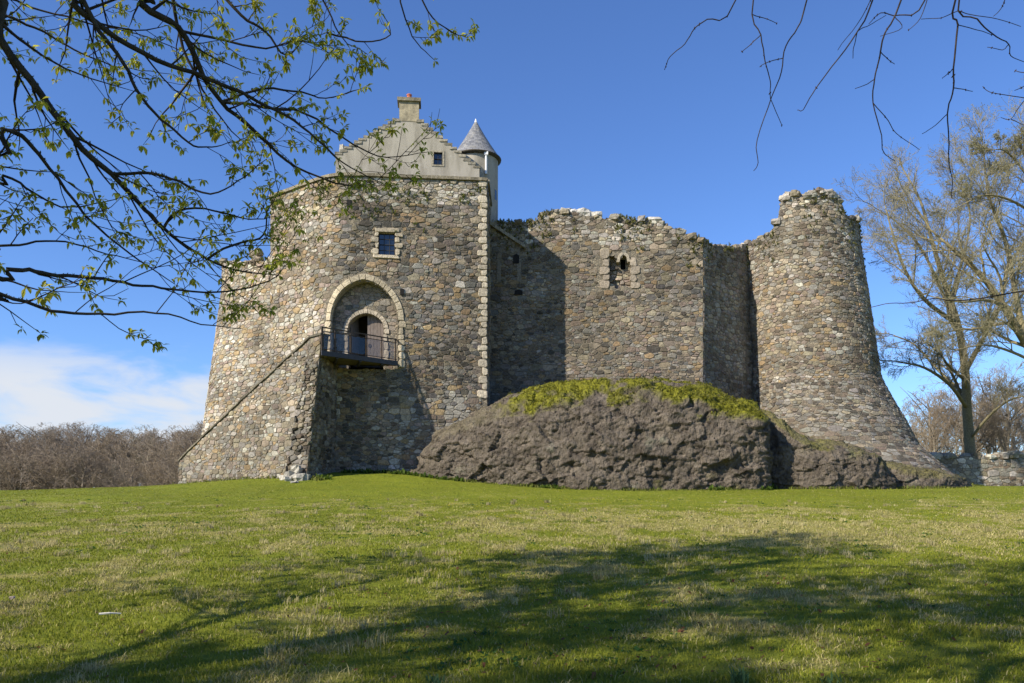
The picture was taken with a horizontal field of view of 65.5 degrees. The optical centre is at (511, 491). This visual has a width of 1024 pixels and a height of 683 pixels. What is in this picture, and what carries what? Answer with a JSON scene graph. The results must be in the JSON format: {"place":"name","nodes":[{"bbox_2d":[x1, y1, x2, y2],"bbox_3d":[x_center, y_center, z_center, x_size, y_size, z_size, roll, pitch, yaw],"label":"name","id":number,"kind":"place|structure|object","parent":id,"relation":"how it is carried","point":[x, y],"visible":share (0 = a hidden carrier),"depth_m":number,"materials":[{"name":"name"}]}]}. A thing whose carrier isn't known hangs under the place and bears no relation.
{"place":"outdoors","nodes":[
{"label":"outdoors","id":0,"kind":"place"},
{"bbox_2d":[0,472,1023,682],"bbox_3d":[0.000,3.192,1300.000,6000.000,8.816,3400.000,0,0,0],"label":"ground","id":1,"kind":"structure","parent":0,"point":[364,479],"depth_m":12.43,"materials":[{"name":"green plant"}]},
{"bbox_2d":[0,450,28,489],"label":"woodland tree","id":2,"kind":"object","parent":1,"relation":"on","point":[7,463],"visible":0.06,"depth_m":119.30,"materials":[{"name":"brown plant"}]},
{"bbox_2d":[0,454,34,489],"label":"woodland tree","id":3,"kind":"object","parent":1,"relation":"on","point":[12,471],"visible":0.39,"depth_m":112.63,"materials":[{"name":"brown plant"}]},
{"bbox_2d":[0,439,40,489],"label":"woodland tree","id":4,"kind":"object","parent":1,"relation":"on","point":[3,454],"visible":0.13,"depth_m":120.33,"materials":[{"name":"brown plant"}]},
{"bbox_2d":[0,435,45,489],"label":"woodland tree","id":5,"kind":"object","parent":1,"relation":"on","point":[7,448],"visible":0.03,"depth_m":135.06,"materials":[{"name":"brown plant"}]},
{"bbox_2d":[0,454,51,489],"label":"woodland tree","id":6,"kind":"object","parent":1,"relation":"on","point":[8,477],"visible":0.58,"depth_m":110.77,"materials":[{"name":"brown plant"}]},
{"bbox_2d":[0,424,58,488],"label":"woodland tree","id":7,"kind":"object","parent":1,"relation":"on","point":[14,432],"visible":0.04,"depth_m":145.05,"materials":[{"name":"brown plant"}]},
{"bbox_2d":[0,425,61,460],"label":"woodland tree","id":8,"kind":"object","parent":1,"relation":"on","point":[8,435],"visible":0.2,"depth_m":132.90,"materials":[{"name":"brown plant"}]},
{"bbox_2d":[0,440,76,489],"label":"woodland tree","id":9,"kind":"object","parent":1,"relation":"on","point":[17,448],"visible":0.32,"depth_m":117.97,"materials":[{"name":"brown plant"}]},
{"bbox_2d":[5,427,75,484],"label":"woodland tree","id":10,"kind":"object","parent":1,"relation":"on","point":[53,432],"visible":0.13,"depth_m":132.83,"materials":[{"name":"brown plant"}]},
{"bbox_2d":[18,422,77,488],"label":"woodland tree","id":11,"kind":"object","parent":1,"relation":"on","point":[40,431],"visible":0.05,"depth_m":146.12,"materials":[{"name":"brown plant"}]},
{"bbox_2d":[13,450,103,488],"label":"woodland tree","id":12,"kind":"object","parent":1,"relation":"on","point":[55,473],"visible":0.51,"depth_m":110.70,"materials":[{"name":"brown plant"}]},
{"bbox_2d":[11,429,109,488],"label":"woodland tree","id":13,"kind":"object","parent":1,"relation":"on","point":[38,442],"visible":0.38,"depth_m":118.89,"materials":[{"name":"brown plant"}]},
{"bbox_2d":[7,444,115,489],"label":"woodland tree","id":14,"kind":"object","parent":1,"relation":"on","point":[45,470],"visible":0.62,"depth_m":110.77,"materials":[{"name":"brown plant"}]},
{"bbox_2d":[22,443,108,488],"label":"woodland tree","id":15,"kind":"object","parent":1,"relation":"on","point":[71,446],"visible":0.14,"depth_m":118.23,"materials":[{"name":"brown plant"}]},
{"bbox_2d":[23,421,129,461],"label":"woodland tree","id":16,"kind":"object","parent":1,"relation":"on","point":[68,428],"visible":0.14,"depth_m":148.02,"materials":[{"name":"brown plant"}]},
{"bbox_2d":[43,433,119,485],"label":"woodland tree","id":17,"kind":"object","parent":1,"relation":"on","point":[67,436],"visible":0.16,"depth_m":135.01,"materials":[{"name":"brown plant"}]},
{"bbox_2d":[37,424,129,487],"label":"woodland tree","id":18,"kind":"object","parent":1,"relation":"on","point":[87,429],"visible":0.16,"depth_m":146.57,"materials":[{"name":"brown plant"}]},
{"bbox_2d":[64,438,116,486],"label":"woodland tree","id":19,"kind":"object","parent":1,"relation":"on","point":[87,446],"visible":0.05,"depth_m":135.89,"materials":[{"name":"brown plant"}]},
{"bbox_2d":[46,448,137,488],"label":"woodland tree","id":20,"kind":"object","parent":1,"relation":"on","point":[81,478],"visible":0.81,"depth_m":108.40,"materials":[{"name":"brown plant"}]},
{"bbox_2d":[53,434,141,487],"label":"woodland tree","id":21,"kind":"object","parent":1,"relation":"on","point":[97,442],"visible":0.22,"depth_m":132.85,"materials":[{"name":"brown plant"}]},
{"bbox_2d":[89,463,128,487],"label":"woodland tree","id":22,"kind":"object","parent":1,"relation":"on","point":[112,476],"visible":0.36,"depth_m":109.76,"materials":[{"name":"brown plant"}]},
{"bbox_2d":[99,612,120,614],"bbox_3d":[-4.618,1.395,9.145,0.228,0.034,0.030,0,0,-25],"label":"fallen stick","id":23,"kind":"object","parent":1,"relation":"on","point":[104,613],"visible":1,"depth_m":9.13,"materials":[{"name":"white wood"}]},
{"bbox_2d":[72,443,149,487],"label":"woodland tree","id":24,"kind":"object","parent":1,"relation":"on","point":[108,456],"visible":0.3,"depth_m":122.41,"materials":[{"name":"brown plant"}]},
{"bbox_2d":[79,432,142,453],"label":"woodland tree","id":25,"kind":"object","parent":1,"relation":"on","point":[116,440],"visible":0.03,"depth_m":146.56,"materials":[{"name":"brown plant"}]},
{"bbox_2d":[87,427,158,485],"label":"woodland tree","id":26,"kind":"object","parent":1,"relation":"on","point":[125,448],"visible":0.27,"depth_m":134.12,"materials":[{"name":"brown plant"}]},
{"bbox_2d":[85,428,163,485],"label":"woodland tree","id":27,"kind":"object","parent":1,"relation":"on","point":[102,435],"visible":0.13,"depth_m":142.21,"materials":[{"name":"brown plant"}]},
{"bbox_2d":[90,458,161,487],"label":"woodland tree","id":28,"kind":"object","parent":1,"relation":"on","point":[135,479],"visible":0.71,"depth_m":107.35,"materials":[{"name":"brown plant"}]},
{"bbox_2d":[103,424,176,485],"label":"woodland tree","id":29,"kind":"object","parent":1,"relation":"on","point":[150,431],"visible":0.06,"depth_m":143.94,"materials":[{"name":"brown plant"}]},
{"bbox_2d":[124,436,172,486],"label":"woodland tree","id":30,"kind":"object","parent":1,"relation":"on","point":[137,460],"visible":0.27,"depth_m":124.15,"materials":[{"name":"brown plant"}]},
{"bbox_2d":[126,441,170,480],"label":"woodland tree","id":31,"kind":"object","parent":1,"relation":"on","point":[149,457],"visible":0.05,"depth_m":133.45,"materials":[{"name":"brown plant"}]},
{"bbox_2d":[120,437,184,485],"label":"woodland tree","id":32,"kind":"object","parent":1,"relation":"on","point":[153,443],"visible":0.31,"depth_m":121.40,"materials":[{"name":"brown plant"}]},
{"bbox_2d":[126,429,183,480],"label":"woodland tree","id":33,"kind":"object","parent":1,"relation":"on","point":[155,437],"visible":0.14,"depth_m":133.80,"materials":[{"name":"brown plant"}]},
{"bbox_2d":[133,447,183,485],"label":"woodland tree","id":34,"kind":"object","parent":1,"relation":"on","point":[162,473],"visible":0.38,"depth_m":114.35,"materials":[{"name":"brown plant"}]},
{"bbox_2d":[139,457,177,484],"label":"woodland tree","id":35,"kind":"object","parent":1,"relation":"on","point":[167,465],"visible":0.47,"depth_m":108.06,"materials":[{"name":"brown plant"}]},
{"bbox_2d":[143,438,189,484],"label":"woodland tree","id":36,"kind":"object","parent":1,"relation":"on","point":[174,446],"visible":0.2,"depth_m":117.78,"materials":[{"name":"brown plant"}]},
{"bbox_2d":[147,425,192,450],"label":"woodland tree","id":37,"kind":"object","parent":1,"relation":"on","point":[167,435],"visible":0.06,"depth_m":144.05,"materials":[{"name":"brown plant"}]},
{"bbox_2d":[140,430,200,478],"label":"woodland tree","id":38,"kind":"object","parent":1,"relation":"on","point":[186,440],"visible":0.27,"depth_m":119.47,"materials":[{"name":"brown plant"}]},
{"bbox_2d":[164,451,184,484],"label":"woodland tree","id":39,"kind":"object","parent":1,"relation":"on","point":[176,460],"visible":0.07,"depth_m":106.62,"materials":[{"name":"brown plant"}]},
{"bbox_2d":[149,427,201,463],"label":"woodland tree","id":40,"kind":"object","parent":1,"relation":"on","point":[184,438],"visible":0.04,"depth_m":130.99,"materials":[{"name":"brown plant"}]},
{"bbox_2d":[167,424,200,451],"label":"woodland tree","id":41,"kind":"object","parent":1,"relation":"on","point":[184,433],"visible":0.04,"depth_m":143.88,"materials":[{"name":"brown plant"}]},
{"bbox_2d":[187,421,202,441],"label":"woodland tree","id":42,"kind":"object","parent":1,"relation":"on","point":[199,428],"visible":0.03,"depth_m":129.15,"materials":[{"name":"brown plant"}]},
{"bbox_2d":[201,248,273,434],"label":"curtain wall","id":43,"kind":"structure","parent":1,"relation":"on","point":[240,365],"depth_m":50.24,"materials":[{"name":"stone"}]},
{"bbox_2d":[0,0,479,352],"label":"sycamore tree","id":44,"kind":"object","parent":1,"relation":"on","point":[98,27],"visible":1,"depth_m":6.48,"materials":[{"name":"green plant"}]},
{"bbox_2d":[178,333,339,483],"bbox_3d":[-14.701,-3.883,46.256,12.720,8.992,3.731,0,0,28],"label":"stone stair","id":45,"kind":"object","parent":1,"relation":"on","point":[279,419],"visible":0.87,"depth_m":44.02,"materials":[{"name":"grey stone"}]},
{"bbox_2d":[283,476,291,480],"bbox_3d":[-11.795,-0.668,41.825,0.444,0.299,0.364,0,0,-35],"label":"loose stone","id":46,"kind":"object","parent":1,"relation":"on","point":[285,478],"visible":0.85,"depth_m":41.69,"materials":[{"name":"grey stone"}]},
{"bbox_2d":[284,470,297,479],"bbox_3d":[-11.651,-0.830,42.278,0.893,0.616,0.732,0,0,0],"label":"loose stone","id":47,"kind":"object","parent":1,"relation":"on","point":[289,473],"visible":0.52,"depth_m":42.02,"materials":[{"name":"grey stone"}]},
{"bbox_2d":[291,465,302,472],"bbox_3d":[-11.470,-1.203,42.267,0.724,0.419,0.486,0,0,21],"label":"loose stone","id":48,"kind":"object","parent":47,"relation":"on","point":[297,469],"visible":0.96,"depth_m":42.04,"materials":[{"name":"grey stone"}]},
{"bbox_2d":[292,473,306,480],"bbox_3d":[-11.153,-0.752,41.847,0.732,0.468,0.592,0,0,0],"label":"loose stone","id":49,"kind":"object","parent":1,"relation":"on","point":[299,477],"visible":0.74,"depth_m":41.65,"materials":[{"name":"grey stone"}]},
{"bbox_2d":[304,474,310,479],"bbox_3d":[-10.855,-0.753,41.998,0.572,0.389,0.455,0,0,0],"label":"loose stone","id":50,"kind":"object","parent":1,"relation":"on","point":[307,476],"visible":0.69,"depth_m":41.79,"materials":[{"name":"grey stone"}]},
{"bbox_2d":[269,93,500,471],"bbox_3d":[-7.822,-11.539,51.022,14.285,24.734,11.962,0,0,0],"label":"gatehouse","id":51,"kind":"object","parent":1,"relation":"on","point":[407,267],"visible":0.6,"depth_m":45.76,"materials":[{"name":"stone"}]},
{"bbox_2d":[350,318,359,366],"bbox_3d":[-9.196,-8.853,46.772,0.174,2.906,0.928,0,0,18],"label":"door","id":52,"kind":"structure","parent":51,"relation":"in","point":[354,327],"depth_m":46.82,"materials":[{"name":"grey wood"}]},
{"bbox_2d":[321,327,397,367],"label":"balcony","id":53,"kind":"structure","parent":51,"relation":"attached to","point":[337,358],"depth_m":43.80,"materials":[{"name":"paint"}]},
{"bbox_2d":[368,315,382,358],"bbox_3d":[-7.944,-8.853,46.334,0.929,2.907,0.112,0,0,0],"label":"door","id":54,"kind":"structure","parent":51,"relation":"in","point":[375,326],"depth_m":46.32,"materials":[{"name":"grey wood"}]},
{"bbox_2d":[371,228,402,258],"bbox_3d":[-7.146,-14.194,45.528,1.855,1.761,0.401,0,0,-6],"label":"window","id":55,"kind":"structure","parent":51,"relation":"in","point":[386,239],"depth_m":45.45,"materials":[{"name":"stone"}]},
{"bbox_2d":[434,152,441,164],"bbox_3d":[-4.395,-19.762,47.239,0.500,0.720,0.210,0,0,-6],"label":"window","id":56,"kind":"structure","parent":51,"relation":"in","point":[437,156],"depth_m":47.28,"materials":[{"name":"glass"}]},
{"bbox_2d":[425,674,444,682],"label":"daffodil clump","id":57,"kind":"object","parent":1,"relation":"on","point":[436,679],"visible":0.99,"depth_m":6.49,"materials":[{"name":"green plant"}]},
{"bbox_2d":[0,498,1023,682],"bbox_3d":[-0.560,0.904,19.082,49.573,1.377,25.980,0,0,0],"label":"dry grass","id":58,"kind":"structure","parent":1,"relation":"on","point":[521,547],"depth_m":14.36,"materials":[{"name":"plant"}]},
{"bbox_2d":[77,489,979,519],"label":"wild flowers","id":59,"kind":"object","parent":1,"relation":"on","point":[570,505],"visible":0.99,"depth_m":26.54,"materials":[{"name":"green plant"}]},
{"bbox_2d":[410,376,773,490],"bbox_3d":[3.946,-3.162,46.089,20.452,7.198,10.486,0,0,0],"label":"rock outcrop","id":60,"kind":"object","parent":1,"relation":"on","point":[629,433],"visible":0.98,"depth_m":41.48,"materials":[{"name":"grey stone"}]},
{"bbox_2d":[490,207,705,403],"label":"curtain wall","id":61,"kind":"structure","parent":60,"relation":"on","point":[581,293],"depth_m":49.12,"materials":[{"name":"stone"}]},
{"bbox_2d":[700,239,752,399],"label":"curtain wall","id":62,"kind":"structure","parent":1,"relation":"on","point":[727,356],"depth_m":50.24,"materials":[{"name":"stone"}]},
{"bbox_2d":[728,666,750,682],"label":"daffodil clump","id":63,"kind":"object","parent":1,"relation":"on","point":[740,677],"visible":0.99,"depth_m":6.51,"materials":[{"name":"green plant"}]},
{"bbox_2d":[760,409,896,488],"bbox_3d":[17.628,-2.390,46.237,7.662,5.635,8.350,0,0,0],"label":"rock outcrop","id":64,"kind":"object","parent":1,"relation":"on","point":[801,461],"visible":0.83,"depth_m":42.70,"materials":[{"name":"grey stone"}]},
{"bbox_2d":[819,672,841,682],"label":"daffodil clump","id":65,"kind":"object","parent":1,"relation":"on","point":[829,680],"visible":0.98,"depth_m":6.50,"materials":[{"name":"green plant"}]},
{"bbox_2d":[664,0,1023,307],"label":"beech tree","id":66,"kind":"object","parent":1,"relation":"on","point":[953,18],"visible":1,"depth_m":5.12,"materials":[{"name":"brown plant"}]},
{"bbox_2d":[741,187,952,473],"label":"round tower","id":67,"kind":"structure","parent":1,"relation":"on","point":[816,369],"depth_m":49.00,"materials":[{"name":"stone"}]},
{"bbox_2d":[901,399,928,438],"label":"bare tree","id":68,"kind":"object","parent":1,"relation":"on","point":[909,414],"visible":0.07,"depth_m":87.19,"materials":[{"name":"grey plant"}]},
{"bbox_2d":[908,413,944,450],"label":"bare tree","id":69,"kind":"object","parent":1,"relation":"on","point":[922,428],"visible":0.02,"depth_m":119.11,"materials":[{"name":"brown plant"}]},
{"bbox_2d":[832,141,1023,452],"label":"bare tree","id":70,"kind":"object","parent":1,"relation":"on","point":[964,397],"visible":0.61,"depth_m":59.09,"materials":[{"name":"brown plant"}]},
{"bbox_2d":[886,461,971,488],"bbox_3d":[25.061,-0.811,49.098,11.870,2.293,6.698,0,0,-32],"label":"rock outcrop","id":71,"kind":"object","parent":1,"relation":"on","point":[907,475],"visible":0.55,"depth_m":44.87,"materials":[{"name":"grey stone"}]},
{"bbox_2d":[907,404,962,453],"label":"bare tree","id":72,"kind":"object","parent":1,"relation":"on","point":[935,432],"visible":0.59,"depth_m":72.07,"materials":[{"name":"brown plant"}]},
{"bbox_2d":[900,385,975,454],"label":"bare tree","id":73,"kind":"object","parent":1,"relation":"on","point":[927,418],"visible":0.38,"depth_m":79.58,"materials":[{"name":"brown plant"}]},
{"bbox_2d":[855,75,1023,358],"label":"bare tree","id":74,"kind":"object","parent":1,"relation":"on","point":[1016,325],"visible":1,"depth_m":52.38,"materials":[{"name":"brown plant"}]},
{"bbox_2d":[936,393,996,454],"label":"bare tree","id":75,"kind":"object","parent":1,"relation":"on","point":[956,430],"visible":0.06,"depth_m":91.37,"materials":[{"name":"brown plant"}]},
{"bbox_2d":[926,382,1014,453],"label":"bare tree","id":76,"kind":"object","parent":1,"relation":"on","point":[983,427],"visible":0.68,"depth_m":69.49,"materials":[{"name":"brown plant"}]},
{"bbox_2d":[929,451,1023,485],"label":"boundary wall","id":77,"kind":"structure","parent":1,"relation":"on","point":[1001,468],"depth_m":58.38,"materials":[{"name":"stone"}]},
{"bbox_2d":[937,413,1019,453],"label":"bare tree","id":78,"kind":"object","parent":1,"relation":"on","point":[976,438],"visible":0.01,"depth_m":123.02,"materials":[{"name":"brown plant"}]},
{"bbox_2d":[939,368,1023,455],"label":"bare tree","id":79,"kind":"object","parent":1,"relation":"on","point":[985,394],"visible":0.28,"depth_m":75.57,"materials":[{"name":"brown plant"}]},
{"bbox_2d":[972,359,1023,450],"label":"bare tree","id":80,"kind":"object","parent":1,"relation":"on","point":[1005,377],"visible":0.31,"depth_m":84.23,"materials":[{"name":"brown plant"}]},
{"bbox_2d":[973,393,1023,452],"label":"bare tree","id":81,"kind":"object","parent":1,"relation":"on","point":[1013,441],"visible":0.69,"depth_m":67.83,"materials":[{"name":"brown plant"}]},
{"bbox_2d":[988,404,1023,452],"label":"bare tree","id":82,"kind":"object","parent":1,"relation":"on","point":[1013,429],"visible":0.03,"depth_m":128.59,"materials":[{"name":"brown plant"}]},
{"bbox_2d":[995,386,1023,451],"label":"bare tree","id":83,"kind":"object","parent":1,"relation":"on","point":[1017,419],"visible":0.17,"depth_m":79.70,"materials":[{"name":"brown plant"}]},
{"bbox_2d":[0,0,1023,487],"label":"sky","id":84,"kind":"structure","parent":0,"point":[577,102],"materials":[{"name":"blue"}]},
{"bbox_2d":[6,549,1023,679],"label":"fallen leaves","id":85,"kind":"object","parent":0,"point":[673,666],"visible":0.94,"depth_m":8.67,"materials":[{"name":"brown plant"}]},
{"bbox_2d":[168,468,987,490],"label":"rank grass","id":86,"kind":"structure","parent":0,"point":[646,489],"depth_m":42.28,"materials":[{"name":"green plant"}]}
]}

